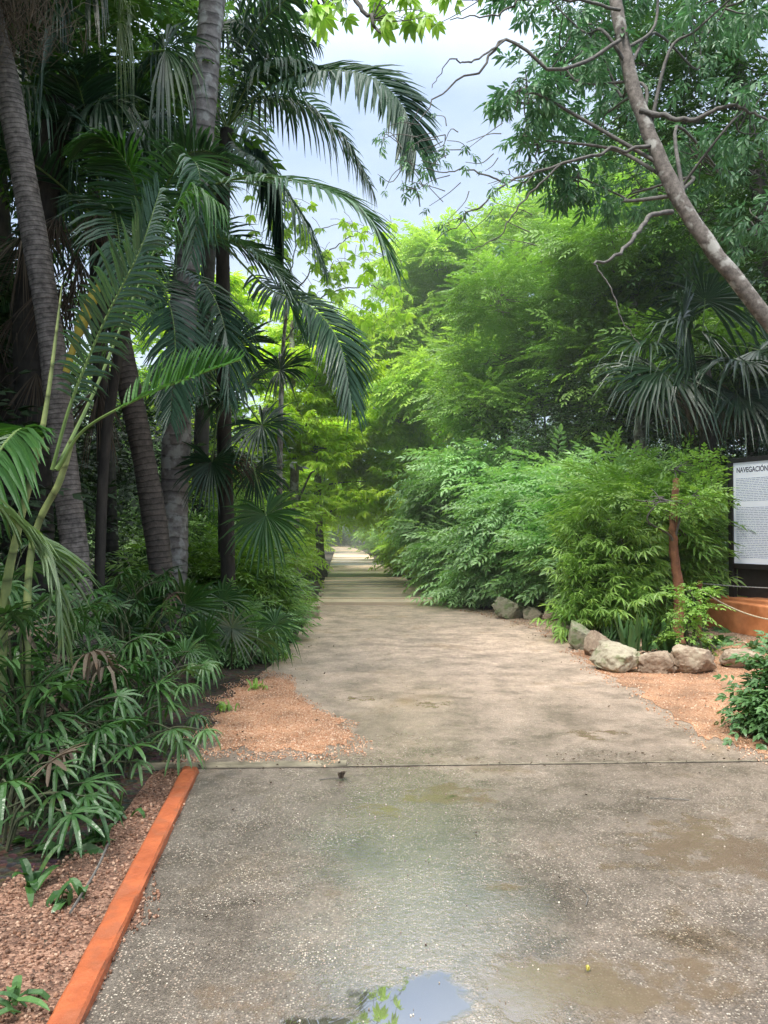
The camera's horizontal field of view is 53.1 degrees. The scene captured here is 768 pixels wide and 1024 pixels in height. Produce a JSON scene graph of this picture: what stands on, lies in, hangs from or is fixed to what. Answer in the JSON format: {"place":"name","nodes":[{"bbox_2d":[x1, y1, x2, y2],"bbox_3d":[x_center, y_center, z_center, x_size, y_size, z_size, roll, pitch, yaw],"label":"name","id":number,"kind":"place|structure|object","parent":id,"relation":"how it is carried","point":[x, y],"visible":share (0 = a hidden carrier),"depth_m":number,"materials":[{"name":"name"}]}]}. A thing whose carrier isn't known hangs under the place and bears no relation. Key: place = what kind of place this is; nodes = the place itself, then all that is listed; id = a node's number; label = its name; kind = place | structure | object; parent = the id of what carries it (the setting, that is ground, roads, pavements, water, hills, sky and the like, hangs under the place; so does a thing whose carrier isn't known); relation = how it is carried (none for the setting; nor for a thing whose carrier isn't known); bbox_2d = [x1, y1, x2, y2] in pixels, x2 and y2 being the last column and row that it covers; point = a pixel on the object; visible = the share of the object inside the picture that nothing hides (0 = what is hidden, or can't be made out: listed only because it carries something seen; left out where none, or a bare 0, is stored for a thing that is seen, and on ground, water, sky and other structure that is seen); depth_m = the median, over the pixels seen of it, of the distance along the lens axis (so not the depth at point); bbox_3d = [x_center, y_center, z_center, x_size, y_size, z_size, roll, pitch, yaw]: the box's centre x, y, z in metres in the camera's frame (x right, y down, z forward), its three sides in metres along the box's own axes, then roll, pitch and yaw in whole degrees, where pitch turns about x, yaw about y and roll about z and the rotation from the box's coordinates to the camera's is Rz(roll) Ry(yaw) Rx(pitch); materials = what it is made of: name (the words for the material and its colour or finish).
{"place":"outdoors","nodes":[
{"label":"outdoors","id":0,"kind":"place"},
{"bbox_2d":[0,537,751,885],"bbox_3d":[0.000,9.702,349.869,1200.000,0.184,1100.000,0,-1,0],"label":"ground","id":1,"kind":"structure","parent":0,"point":[16,851],"depth_m":5.50,"materials":[{"name":"soil"}]},
{"bbox_2d":[0,538,88,702],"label":"lady palm","id":2,"kind":"object","parent":1,"relation":"on","point":[38,597],"visible":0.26,"depth_m":5.82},
{"bbox_2d":[0,575,92,761],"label":"lady palm","id":3,"kind":"object","parent":1,"relation":"on","point":[25,624],"visible":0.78,"depth_m":4.48,"materials":[{"name":"plant"}]},
{"bbox_2d":[0,0,108,698],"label":"ringed palm","id":4,"kind":"object","parent":1,"relation":"on","point":[69,508],"visible":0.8,"depth_m":7.19,"materials":[{"name":"grey plant"}]},
{"bbox_2d":[0,725,126,857],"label":"lady palm","id":5,"kind":"object","parent":1,"relation":"on","point":[86,799],"visible":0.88,"depth_m":3.85,"materials":[{"name":"plant"}]},
{"bbox_2d":[0,585,136,746],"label":"lady palm","id":6,"kind":"object","parent":1,"relation":"on","point":[93,607],"visible":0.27,"depth_m":5.25,"materials":[{"name":"plant"}]},
{"bbox_2d":[0,675,144,786],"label":"lady palm","id":7,"kind":"object","parent":1,"relation":"on","point":[102,710],"visible":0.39,"depth_m":4.81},
{"bbox_2d":[0,703,152,797],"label":"lady palm","id":8,"kind":"object","parent":1,"relation":"on","point":[102,729],"visible":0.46,"depth_m":4.38,"materials":[{"name":"plant"}]},
{"bbox_2d":[0,724,154,855],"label":"lady palm","id":9,"kind":"object","parent":1,"relation":"on","point":[59,814],"visible":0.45,"depth_m":4.21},
{"bbox_2d":[0,3,161,639],"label":"background palm","id":10,"kind":"object","parent":1,"relation":"on","point":[5,228],"visible":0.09,"depth_m":10.47,"materials":[{"name":"brown plant"}]},
{"bbox_2d":[0,648,166,810],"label":"lady palm","id":11,"kind":"object","parent":1,"relation":"on","point":[121,696],"visible":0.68,"depth_m":4.40,"materials":[{"name":"plant"}]},
{"bbox_2d":[7,590,168,722],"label":"lady palm","id":12,"kind":"object","parent":1,"relation":"on","point":[71,597],"visible":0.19,"depth_m":5.93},
{"bbox_2d":[0,754,195,1023],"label":"gravel bed","id":13,"kind":"object","parent":1,"relation":"on","point":[14,957],"visible":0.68,"depth_m":3.19,"materials":[{"name":"gravel"}]},
{"bbox_2d":[0,975,49,1014],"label":"seedling","id":14,"kind":"object","parent":13,"relation":"on","point":[13,994],"visible":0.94,"depth_m":2.54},
{"bbox_2d":[12,844,62,906],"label":"seedling","id":15,"kind":"object","parent":13,"relation":"on","point":[35,880],"visible":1,"depth_m":3.42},
{"bbox_2d":[46,877,88,912],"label":"seedling","id":16,"kind":"object","parent":13,"relation":"on","point":[76,883],"visible":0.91,"depth_m":3.27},
{"bbox_2d":[75,823,116,846],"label":"seedling","id":17,"kind":"object","parent":13,"relation":"on","point":[93,832],"visible":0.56,"depth_m":3.90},
{"bbox_2d":[90,792,145,823],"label":"seedling","id":18,"kind":"object","parent":13,"relation":"on","point":[114,816],"visible":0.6,"depth_m":4.22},
{"bbox_2d":[6,633,189,756],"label":"lady palm","id":19,"kind":"object","parent":1,"relation":"on","point":[118,644],"visible":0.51,"depth_m":5.29,"materials":[{"name":"plant"}]},
{"bbox_2d":[0,0,217,667],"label":"skirted fan palm","id":20,"kind":"object","parent":1,"relation":"on","point":[28,388],"visible":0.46,"depth_m":8.35,"materials":[{"name":"green plant"}]},
{"bbox_2d":[0,172,245,765],"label":"young palm","id":21,"kind":"object","parent":1,"relation":"on","point":[18,442],"visible":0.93,"depth_m":5.07,"materials":[{"name":"plant"}]},
{"bbox_2d":[47,766,198,1023],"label":"kerb","id":22,"kind":"structure","parent":1,"relation":"on","point":[75,1003],"depth_m":3.10,"materials":[{"name":"orange paint"}]},
{"bbox_2d":[61,565,185,700],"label":"lady palm","id":23,"kind":"object","parent":1,"relation":"on","point":[122,576],"visible":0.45,"depth_m":7.12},
{"bbox_2d":[50,587,205,716],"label":"lady palm","id":24,"kind":"object","parent":1,"relation":"on","point":[118,603],"visible":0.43,"depth_m":6.44,"materials":[{"name":"plant"}]},
{"bbox_2d":[0,335,262,582],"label":"wood","id":25,"kind":"object","parent":1,"relation":"on","point":[91,548],"visible":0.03,"depth_m":20.73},
{"bbox_2d":[50,701,223,785],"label":"lady palm","id":26,"kind":"object","parent":1,"relation":"on","point":[177,733],"visible":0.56,"depth_m":4.95,"materials":[{"name":"plant"}]},
{"bbox_2d":[63,658,222,750],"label":"lady palm","id":27,"kind":"object","parent":1,"relation":"on","point":[208,666],"visible":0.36,"depth_m":5.75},
{"bbox_2d":[0,0,287,349],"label":"canopy","id":28,"kind":"object","parent":1,"relation":"on","point":[145,12],"visible":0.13,"depth_m":10.23,"materials":[{"name":"plant"}]},
{"bbox_2d":[31,0,266,622],"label":"background palm","id":29,"kind":"object","parent":1,"relation":"on","point":[112,539],"visible":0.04,"depth_m":12.44,"materials":[{"name":"brown plant"}]},
{"bbox_2d":[0,262,308,642],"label":"thicket","id":30,"kind":"object","parent":1,"relation":"on","point":[127,481],"visible":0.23,"depth_m":13.03,"materials":[{"name":"plant"}]},
{"bbox_2d":[92,626,219,742],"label":"fan palm","id":31,"kind":"object","parent":1,"relation":"on","point":[183,645],"visible":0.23,"depth_m":6.94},
{"bbox_2d":[0,44,316,672],"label":"leaning palm","id":32,"kind":"object","parent":1,"relation":"on","point":[154,520],"visible":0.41,"depth_m":8.66,"materials":[{"name":"green plant"}]},
{"bbox_2d":[96,567,231,689],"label":"fan palm","id":33,"kind":"object","parent":1,"relation":"on","point":[190,596],"visible":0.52,"depth_m":7.68,"materials":[{"name":"plant"}]},
{"bbox_2d":[71,0,310,658],"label":"tall palm","id":34,"kind":"object","parent":1,"relation":"on","point":[210,24],"visible":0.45,"depth_m":9.34,"materials":[{"name":"grey plant"}]},
{"bbox_2d":[86,269,314,504],"bbox_3d":[-5.699,-2.470,22.136,7.256,9.187,6.223,0,-1,0],"label":"lime tree","id":35,"kind":"object","parent":1,"relation":"on","point":[236,285],"visible":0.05,"depth_m":21.38,"materials":[{"name":"green plant"}]},
{"bbox_2d":[90,510,318,634],"bbox_3d":[-2.748,1.323,11.458,3.562,2.839,3.707,0,-1,0],"label":"verge shrub","id":36,"kind":"object","parent":1,"relation":"on","point":[124,565],"visible":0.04,"depth_m":11.01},
{"bbox_2d":[91,507,326,640],"bbox_3d":[-2.544,1.170,10.984,3.465,2.616,3.506,0,-1,0],"label":"verge shrub","id":37,"kind":"object","parent":1,"relation":"on","point":[211,571],"visible":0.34,"depth_m":10.52,"materials":[{"name":"plant"}]},
{"bbox_2d":[118,476,301,581],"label":"verge shrub","id":38,"kind":"object","parent":1,"relation":"on","point":[214,512],"visible":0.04,"depth_m":13.61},
{"bbox_2d":[33,101,408,618],"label":"arching palm","id":39,"kind":"object","parent":1,"relation":"on","point":[114,166],"visible":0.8,"depth_m":7.16,"materials":[{"name":"green plant"}]},
{"bbox_2d":[146,577,305,669],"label":"verge shrub","id":40,"kind":"object","parent":1,"relation":"on","point":[249,625],"visible":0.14,"depth_m":9.27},
{"bbox_2d":[91,0,377,538],"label":"background palm","id":41,"kind":"object","parent":1,"relation":"on","point":[209,273],"visible":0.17,"depth_m":14.00,"materials":[{"name":"green plant"}]},
{"bbox_2d":[199,603,269,669],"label":"fan palm","id":42,"kind":"object","parent":1,"relation":"on","point":[233,633],"visible":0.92,"depth_m":7.88,"materials":[{"name":"green plant"}]},
{"bbox_2d":[155,304,317,657],"bbox_3d":[-1.761,-0.406,9.223,1.948,4.446,1.543,0,-1,0],"label":"fan palm","id":43,"kind":"object","parent":1,"relation":"on","point":[223,471],"visible":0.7,"depth_m":9.20,"materials":[{"name":"green plant"}]},
{"bbox_2d":[186,574,307,671],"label":"fan palm","id":44,"kind":"object","parent":1,"relation":"on","point":[232,598],"visible":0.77,"depth_m":8.58,"materials":[{"name":"plant"}]},
{"bbox_2d":[188,466,328,599],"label":"verge shrub","id":45,"kind":"object","parent":1,"relation":"on","point":[298,552],"visible":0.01,"depth_m":15.96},
{"bbox_2d":[188,463,336,588],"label":"verge shrub","id":46,"kind":"object","parent":1,"relation":"on","point":[309,505],"visible":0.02,"depth_m":19.98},
{"bbox_2d":[114,0,441,578],"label":"feather palm","id":47,"kind":"object","parent":1,"relation":"on","point":[272,194],"visible":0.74,"depth_m":9.34,"materials":[{"name":"green plant"}]},
{"bbox_2d":[184,670,372,766],"bbox_3d":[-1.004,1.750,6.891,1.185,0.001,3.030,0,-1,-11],"label":"gravel bed","id":48,"kind":"object","parent":1,"relation":"on","point":[286,732],"visible":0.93,"depth_m":6.32,"materials":[{"name":"gravel"}]},
{"bbox_2d":[247,568,323,641],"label":"verge shrub","id":49,"kind":"object","parent":1,"relation":"on","point":[298,615],"visible":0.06,"depth_m":11.05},
{"bbox_2d":[299,475,325,576],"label":"verge shrub","id":50,"kind":"object","parent":1,"relation":"on","point":[321,520],"visible":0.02,"depth_m":24.98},
{"bbox_2d":[235,299,390,594],"bbox_3d":[-1.828,-1.760,19.264,4.066,7.626,4.084,1,-2,-35],"label":"lime tree","id":51,"kind":"object","parent":1,"relation":"on","point":[307,451],"visible":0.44,"depth_m":18.51,"materials":[{"name":"green plant"}]},
{"bbox_2d":[243,184,417,563],"bbox_3d":[-0.987,-1.994,13.827,3.174,7.837,1.646,0,-1,0],"label":"hand leaved tree","id":52,"kind":"object","parent":1,"relation":"on","point":[367,324],"visible":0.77,"depth_m":13.69,"materials":[{"name":"green plant"}]},
{"bbox_2d":[325,522,360,546],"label":"verge shrub","id":53,"kind":"object","parent":1,"relation":"on","point":[343,541],"visible":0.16,"depth_m":70.96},
{"bbox_2d":[247,288,455,542],"bbox_3d":[-1.674,-3.636,34.433,9.623,12.098,7.224,0,-1,0],"label":"lime tree","id":54,"kind":"object","parent":1,"relation":"on","point":[351,523],"depth_m":34.17,"materials":[{"name":"green plant"}]},
{"bbox_2d":[295,305,457,577],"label":"lime tree","id":55,"kind":"object","parent":1,"relation":"on","point":[368,468],"visible":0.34,"depth_m":24.83,"materials":[{"name":"green plant"}]},
{"bbox_2d":[357,506,399,558],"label":"shrub","id":56,"kind":"object","parent":1,"relation":"on","point":[376,538],"visible":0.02,"depth_m":39.46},
{"bbox_2d":[370,516,400,568],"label":"shrub","id":57,"kind":"object","parent":1,"relation":"on","point":[381,547],"visible":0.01,"depth_m":31.62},
{"bbox_2d":[9,575,767,854],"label":"ground cover","id":58,"kind":"object","parent":1,"relation":"on","point":[89,847],"visible":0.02,"depth_m":6.19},
{"bbox_2d":[365,496,419,578],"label":"shrub","id":59,"kind":"object","parent":1,"relation":"on","point":[385,555],"visible":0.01,"depth_m":25.52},
{"bbox_2d":[300,0,486,47],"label":"overhanging tree","id":60,"kind":"object","parent":1,"relation":"on","point":[321,17],"visible":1,"depth_m":6.16,"materials":[{"name":"green plant"}]},
{"bbox_2d":[86,421,734,552],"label":"distant forest","id":61,"kind":"object","parent":1,"relation":"on","point":[126,546],"visible":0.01,"depth_m":54.28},
{"bbox_2d":[361,216,498,455],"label":"leafy tree","id":62,"kind":"object","parent":1,"relation":"on","point":[449,434],"visible":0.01,"depth_m":32.41,"materials":[{"name":"green plant"}]},
{"bbox_2d":[387,451,473,589],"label":"shrub","id":63,"kind":"object","parent":1,"relation":"on","point":[408,517],"visible":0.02,"depth_m":20.70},
{"bbox_2d":[392,520,496,604],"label":"shrub","id":64,"kind":"object","parent":1,"relation":"on","point":[432,558],"visible":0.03,"depth_m":17.90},
{"bbox_2d":[376,432,553,571],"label":"shrub","id":65,"kind":"object","parent":1,"relation":"on","point":[415,480],"visible":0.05,"depth_m":20.68,"materials":[{"name":"plant"}]},
{"bbox_2d":[363,177,578,445],"bbox_3d":[3.475,-4.553,25.437,9.273,13.516,7.901,0,-1,0],"label":"leafy tree","id":66,"kind":"object","parent":1,"relation":"on","point":[409,373],"visible":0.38,"depth_m":24.27,"materials":[{"name":"green plant"}]},
{"bbox_2d":[404,482,560,609],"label":"shrub","id":67,"kind":"object","parent":1,"relation":"on","point":[484,519],"visible":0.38,"depth_m":15.30,"materials":[{"name":"plant"}]},
{"bbox_2d":[390,404,592,591],"bbox_3d":[3.025,0.164,19.147,5.879,5.340,5.740,0,-1,0],"label":"shrub","id":68,"kind":"object","parent":1,"relation":"on","point":[469,463],"visible":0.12,"depth_m":18.45,"materials":[{"name":"plant"}]},
{"bbox_2d":[437,423,634,605],"bbox_3d":[3.680,0.336,16.836,5.152,4.385,5.125,1,-2,-40],"label":"shrub","id":69,"kind":"object","parent":1,"relation":"on","point":[510,465],"visible":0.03,"depth_m":16.65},
{"bbox_2d":[405,199,684,461],"bbox_3d":[4.170,-3.046,19.866,7.304,10.234,6.826,0,-1,0],"label":"leafy tree","id":70,"kind":"object","parent":1,"relation":"on","point":[496,392],"visible":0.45,"depth_m":18.82,"materials":[{"name":"green plant"}]},
{"bbox_2d":[372,0,767,344],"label":"leaning tree","id":71,"kind":"object","parent":1,"relation":"on","point":[544,93],"visible":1,"depth_m":8.84,"materials":[{"name":"green plant"}]},
{"bbox_2d":[467,453,692,614],"bbox_3d":[3.632,0.828,14.342,4.198,3.888,3.958,-1,-1,25],"label":"shrub","id":72,"kind":"object","parent":1,"relation":"on","point":[526,596],"visible":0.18,"depth_m":13.98,"materials":[{"name":"plant"}]},
{"bbox_2d":[488,426,725,582],"bbox_3d":[4.457,0.335,15.388,4.874,3.949,4.446,0,-1,0],"label":"shrub","id":73,"kind":"object","parent":1,"relation":"on","point":[547,474],"visible":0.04,"depth_m":15.04,"materials":[{"name":"plant"}]},
{"bbox_2d":[460,608,760,654],"bbox_3d":[4.806,1.891,12.847,5.483,0.001,6.324,0,-1,-11],"label":"gravel bed","id":74,"kind":"object","parent":1,"relation":"on","point":[540,627],"visible":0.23,"depth_m":12.41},
{"bbox_2d":[491,597,524,618],"bbox_3d":[2.265,1.760,13.879,0.518,0.476,0.497,-1,-2,29],"label":"boulder","id":75,"kind":"object","parent":74,"relation":"on","point":[504,608],"visible":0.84,"depth_m":13.76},
{"bbox_2d":[522,607,543,619],"bbox_3d":[2.654,1.842,13.726,0.368,0.303,0.304,0,-1,20],"label":"boulder","id":76,"kind":"object","parent":74,"relation":"on","point":[530,613],"visible":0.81,"depth_m":13.63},
{"bbox_2d":[567,620,589,649],"bbox_3d":[2.648,1.700,10.329,0.371,0.471,0.356,0,-1,0],"label":"boulder","id":77,"kind":"object","parent":74,"relation":"on","point":[578,633],"visible":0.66,"depth_m":10.19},
{"bbox_2d":[584,630,608,655],"bbox_3d":[2.696,1.703,9.751,0.329,0.431,0.301,0,-1,0],"label":"boulder","id":78,"kind":"object","parent":74,"relation":"on","point":[592,639],"visible":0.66,"depth_m":9.67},
{"bbox_2d":[529,485,670,643],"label":"narrow leaved shrub","id":79,"kind":"object","parent":74,"relation":"on","point":[598,589],"visible":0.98,"depth_m":11.05,"materials":[{"name":"plant"}]},
{"bbox_2d":[579,508,672,634],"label":"narrow leaved shrub","id":80,"kind":"object","parent":74,"relation":"on","point":[658,610],"visible":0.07,"depth_m":11.59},
{"bbox_2d":[633,608,660,651],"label":"bladed plant","id":81,"kind":"object","parent":74,"relation":"on","point":[646,631],"visible":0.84,"depth_m":10.07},
{"bbox_2d":[530,0,767,319],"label":"dark tree","id":82,"kind":"object","parent":74,"relation":"on","point":[676,68],"visible":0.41,"depth_m":11.76,"materials":[{"name":"green plant"}]},
{"bbox_2d":[594,442,740,643],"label":"red barked tree","id":83,"kind":"object","parent":74,"relation":"on","point":[674,511],"visible":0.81,"depth_m":10.97,"materials":[{"name":"green plant"}]},
{"bbox_2d":[584,248,767,610],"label":"broad fan palm","id":84,"kind":"object","parent":74,"relation":"on","point":[711,395],"visible":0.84,"depth_m":12.85,"materials":[{"name":"green plant"}]},
{"bbox_2d":[458,304,767,591],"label":"thicket","id":85,"kind":"object","parent":1,"relation":"on","point":[581,415],"visible":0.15,"depth_m":17.23,"materials":[{"name":"plant"}]},
{"bbox_2d":[483,377,767,571],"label":"wood","id":86,"kind":"object","parent":1,"relation":"on","point":[656,444],"visible":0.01,"depth_m":27.14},
{"bbox_2d":[514,108,750,475],"bbox_3d":[8.907,-4.929,24.109,10.034,14.200,7.276,0,-1,0],"label":"leafy tree","id":87,"kind":"object","parent":1,"relation":"on","point":[609,178],"depth_m":22.68,"materials":[{"name":"green plant"}]},
{"bbox_2d":[514,431,756,630],"bbox_3d":[4.390,0.737,13.300,4.148,4.216,3.968,1,-1,-24],"label":"shrub","id":88,"kind":"object","parent":1,"relation":"on","point":[689,563],"visible":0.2,"depth_m":12.70,"materials":[{"name":"plant"}]},
{"bbox_2d":[506,153,766,460],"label":"leafy tree","id":89,"kind":"object","parent":1,"relation":"on","point":[582,324],"visible":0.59,"depth_m":16.88,"materials":[{"name":"green plant"}]},
{"bbox_2d":[543,425,746,612],"bbox_3d":[5.064,0.619,14.784,4.505,4.514,4.516,0,-1,0],"label":"shrub","id":90,"kind":"object","parent":1,"relation":"on","point":[629,462],"visible":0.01,"depth_m":14.16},
{"bbox_2d":[559,636,767,763],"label":"gravel bed","id":91,"kind":"object","parent":1,"relation":"on","point":[688,712],"visible":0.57,"depth_m":7.47,"materials":[{"name":"gravel"}]},
{"bbox_2d":[588,640,640,672],"bbox_3d":[2.640,1.653,8.722,0.453,0.371,0.470,0,-1,-16],"label":"boulder","id":92,"kind":"object","parent":91,"relation":"on","point":[612,656],"visible":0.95,"depth_m":8.59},
{"bbox_2d":[612,611,639,648],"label":"bladed plant","id":93,"kind":"object","parent":91,"relation":"on","point":[626,638],"visible":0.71,"depth_m":9.40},
{"bbox_2d":[637,651,677,673],"bbox_3d":[3.060,1.729,8.632,0.494,0.368,0.340,0,-1,0],"label":"boulder","id":94,"kind":"object","parent":91,"relation":"on","point":[658,662],"visible":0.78,"depth_m":8.51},
{"bbox_2d":[649,581,737,656],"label":"leafy sapling","id":95,"kind":"object","parent":91,"relation":"on","point":[695,612],"visible":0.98,"depth_m":9.77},
{"bbox_2d":[670,644,716,673],"bbox_3d":[3.469,1.683,8.617,0.559,0.426,0.380,0,-1,0],"label":"boulder","id":96,"kind":"object","parent":91,"relation":"on","point":[690,659],"visible":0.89,"depth_m":8.47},
{"bbox_2d":[713,630,767,749],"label":"broad leaved shrub","id":97,"kind":"object","parent":91,"relation":"on","point":[753,714],"visible":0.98,"depth_m":5.98,"materials":[{"name":"plant"}]},
{"bbox_2d":[719,648,764,667],"bbox_3d":[4.148,1.722,8.971,0.465,0.254,0.455,0,-1,0],"label":"boulder","id":98,"kind":"object","parent":91,"relation":"on","point":[726,653],"visible":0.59,"depth_m":8.88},
{"bbox_2d":[651,617,681,652],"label":"plant","id":99,"kind":"object","parent":1,"relation":"on","point":[667,644],"visible":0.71,"depth_m":10.01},
{"bbox_2d":[594,118,767,479],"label":"leafy tree","id":100,"kind":"object","parent":1,"relation":"on","point":[752,250],"visible":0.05,"depth_m":16.68,"materials":[{"name":"green plant"}]},
{"bbox_2d":[706,597,767,638],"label":"planter wall","id":101,"kind":"structure","parent":1,"relation":"on","point":[731,620],"depth_m":11.80,"materials":[{"name":"orange paint"}]},
{"bbox_2d":[714,455,767,604],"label":"information sign","id":102,"kind":"object","parent":101,"relation":"on","point":[749,477],"visible":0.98,"depth_m":12.29,"materials":[{"name":"white metal"}]},
{"bbox_2d":[315,544,447,604],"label":"path","id":103,"kind":"structure","parent":0,"point":[350,579],"depth_m":21.14,"materials":[{"name":"concrete"}]},
{"bbox_2d":[8,0,767,495],"label":"sky","id":104,"kind":"structure","parent":0,"point":[466,39],"materials":[{"name":"white"}]},
{"bbox_2d":[84,761,767,1023],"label":"path","id":105,"kind":"structure","parent":0,"point":[347,975],"depth_m":3.31,"materials":[{"name":"concrete"}]},
{"bbox_2d":[142,760,767,769],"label":"threshold strip","id":106,"kind":"object","parent":105,"relation":"on","point":[245,764],"visible":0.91,"depth_m":5.22,"materials":[{"name":"concrete"}]},
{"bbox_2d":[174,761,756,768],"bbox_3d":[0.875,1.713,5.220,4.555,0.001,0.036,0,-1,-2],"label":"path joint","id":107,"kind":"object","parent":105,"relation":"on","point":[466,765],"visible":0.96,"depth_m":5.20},
{"bbox_2d":[180,605,767,764],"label":"path","id":108,"kind":"structure","parent":0,"point":[572,728],"depth_m":7.31,"materials":[{"name":"concrete"}]},
{"bbox_2d":[0,619,767,1019],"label":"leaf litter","id":109,"kind":"object","parent":108,"relation":"on","point":[262,767],"visible":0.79,"depth_m":5.19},
{"bbox_2d":[99,632,767,1023],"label":"grit","id":110,"kind":"object","parent":108,"relation":"on","point":[475,838],"visible":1,"depth_m":4.06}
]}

